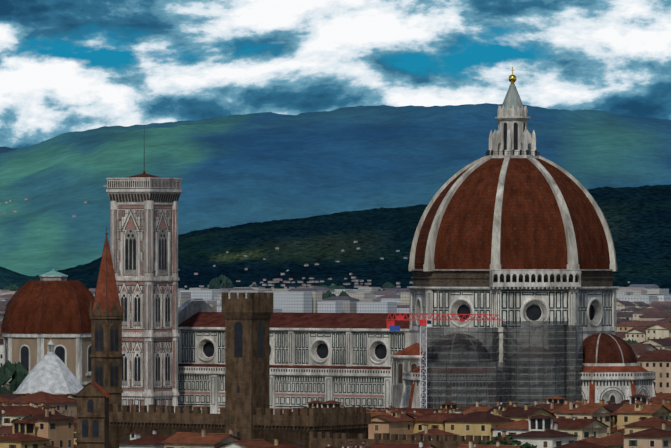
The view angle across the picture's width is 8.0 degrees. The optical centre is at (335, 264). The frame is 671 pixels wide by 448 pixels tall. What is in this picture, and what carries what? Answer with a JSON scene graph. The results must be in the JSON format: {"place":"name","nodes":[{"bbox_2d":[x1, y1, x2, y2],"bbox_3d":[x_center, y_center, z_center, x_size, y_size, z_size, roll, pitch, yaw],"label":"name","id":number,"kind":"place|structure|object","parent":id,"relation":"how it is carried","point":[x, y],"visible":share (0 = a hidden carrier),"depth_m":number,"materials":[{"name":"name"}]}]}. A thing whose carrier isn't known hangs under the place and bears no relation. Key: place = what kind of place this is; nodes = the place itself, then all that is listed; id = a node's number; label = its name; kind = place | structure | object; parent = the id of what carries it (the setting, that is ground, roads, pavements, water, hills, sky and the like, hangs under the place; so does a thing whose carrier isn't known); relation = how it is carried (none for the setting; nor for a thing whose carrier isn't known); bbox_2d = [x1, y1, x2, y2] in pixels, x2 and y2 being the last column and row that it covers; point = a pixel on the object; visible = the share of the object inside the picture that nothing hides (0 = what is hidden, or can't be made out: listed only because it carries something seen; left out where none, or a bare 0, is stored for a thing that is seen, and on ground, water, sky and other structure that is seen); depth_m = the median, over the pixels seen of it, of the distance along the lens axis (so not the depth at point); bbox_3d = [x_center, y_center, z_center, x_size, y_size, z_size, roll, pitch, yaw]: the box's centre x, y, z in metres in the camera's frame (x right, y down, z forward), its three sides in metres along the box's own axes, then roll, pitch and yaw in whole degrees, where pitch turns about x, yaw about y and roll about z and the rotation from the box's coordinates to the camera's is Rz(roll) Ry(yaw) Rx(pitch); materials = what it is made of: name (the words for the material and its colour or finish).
{"place":"outdoors","nodes":[
{"label":"outdoors","id":0,"kind":"place"},
{"bbox_2d":[0,147,18,152],"bbox_3d":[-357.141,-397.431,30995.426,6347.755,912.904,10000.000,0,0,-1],"label":"distant mountain","id":1,"kind":"structure","parent":0,"point":[4,149],"depth_m":30901.04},
{"bbox_2d":[0,266,39,290],"bbox_3d":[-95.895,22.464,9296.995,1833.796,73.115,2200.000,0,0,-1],"label":"hill","id":2,"kind":"structure","parent":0,"point":[8,277],"depth_m":8873.76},
{"bbox_2d":[1,269,93,390],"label":"domed chapel","id":3,"kind":"structure","parent":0,"point":[45,308],"depth_m":1732.31,"materials":[{"name":"tile"}]},
{"bbox_2d":[13,338,82,393],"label":"baptistery","id":4,"kind":"structure","parent":0,"point":[51,372],"depth_m":1640.03,"materials":[{"name":"white stone"}]},
{"bbox_2d":[89,227,123,411],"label":"church spire","id":5,"kind":"structure","parent":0,"point":[106,312],"depth_m":1024.42,"materials":[{"name":"stone"}]},
{"bbox_2d":[0,103,670,275],"bbox_3d":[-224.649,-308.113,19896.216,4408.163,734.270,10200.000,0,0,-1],"label":"mountain terrain","id":6,"kind":"structure","parent":0,"point":[233,170],"depth_m":17768.53,"materials":[{"name":"green plant"}]},
{"bbox_2d":[0,185,106,216],"bbox_3d":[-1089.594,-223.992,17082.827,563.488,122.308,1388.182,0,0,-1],"label":"distant houses","id":7,"kind":"structure","parent":6,"relation":"on","point":[10,200],"depth_m":17080.50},
{"bbox_2d":[0,0,670,147],"label":"sky","id":8,"kind":"structure","parent":0,"point":[66,66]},
{"bbox_2d":[36,185,670,292],"bbox_3d":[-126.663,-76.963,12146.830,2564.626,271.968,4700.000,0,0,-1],"label":"hill","id":9,"kind":"structure","parent":0,"point":[638,219],"depth_m":10836.72,"materials":[{"name":"green plant"}]},
{"bbox_2d":[178,241,629,288],"bbox_3d":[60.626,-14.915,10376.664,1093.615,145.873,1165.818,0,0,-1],"label":"hillside houses","id":10,"kind":"structure","parent":9,"relation":"on","point":[356,281],"depth_m":10052.06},
{"label":"ground","id":11,"kind":"structure","parent":0,"visible":0},
{"bbox_2d":[74,382,111,447],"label":"tower","id":12,"kind":"structure","parent":11,"relation":"on","point":[92,415],"depth_m":962.02,"materials":[{"name":"stone"}]},
{"bbox_2d":[106,148,181,412],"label":"campanile","id":13,"kind":"structure","parent":11,"relation":"on","point":[144,230],"depth_m":1421.94,"materials":[{"name":"stone"}]},
{"bbox_2d":[109,292,511,447],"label":"crenellated palace","id":14,"kind":"structure","parent":11,"relation":"on","point":[246,412],"depth_m":999.17,"materials":[{"name":"stone"}]},
{"bbox_2d":[0,275,638,393],"bbox_3d":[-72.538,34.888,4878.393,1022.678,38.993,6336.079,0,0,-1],"label":"trees","id":15,"kind":"object","parent":11,"relation":"on","point":[18,373],"visible":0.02,"depth_m":1727.61,"materials":[{"name":"green plant"}]},
{"bbox_2d":[0,394,670,447],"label":"town","id":16,"kind":"object","parent":11,"relation":"on","point":[637,421],"visible":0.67,"depth_m":1056.62,"materials":[{"name":"tile"}]},
{"bbox_2d":[0,284,670,417],"bbox_3d":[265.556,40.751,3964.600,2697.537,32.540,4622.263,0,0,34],"label":"town","id":17,"kind":"object","parent":11,"relation":"on","point":[646,310],"visible":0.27,"depth_m":4256.13},
{"bbox_2d":[10,317,670,447],"bbox_3d":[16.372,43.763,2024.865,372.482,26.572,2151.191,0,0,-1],"label":"houses","id":18,"kind":"structure","parent":11,"relation":"on","point":[513,442],"depth_m":958.71,"materials":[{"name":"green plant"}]},
{"bbox_2d":[178,67,655,414],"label":"cathedral","id":19,"kind":"structure","parent":11,"relation":"on","point":[512,226],"depth_m":1384.44,"materials":[{"name":"stone"}]},
{"bbox_2d":[386,313,504,407],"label":"tower crane","id":20,"kind":"object","parent":11,"relation":"on","point":[391,326],"visible":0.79,"depth_m":1352.81,"materials":[{"name":"metal"}]},
{"bbox_2d":[421,317,582,409],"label":"scaffolding","id":21,"kind":"object","parent":11,"relation":"on","point":[542,361],"visible":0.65,"depth_m":1361.65,"materials":[{"name":"metal"}]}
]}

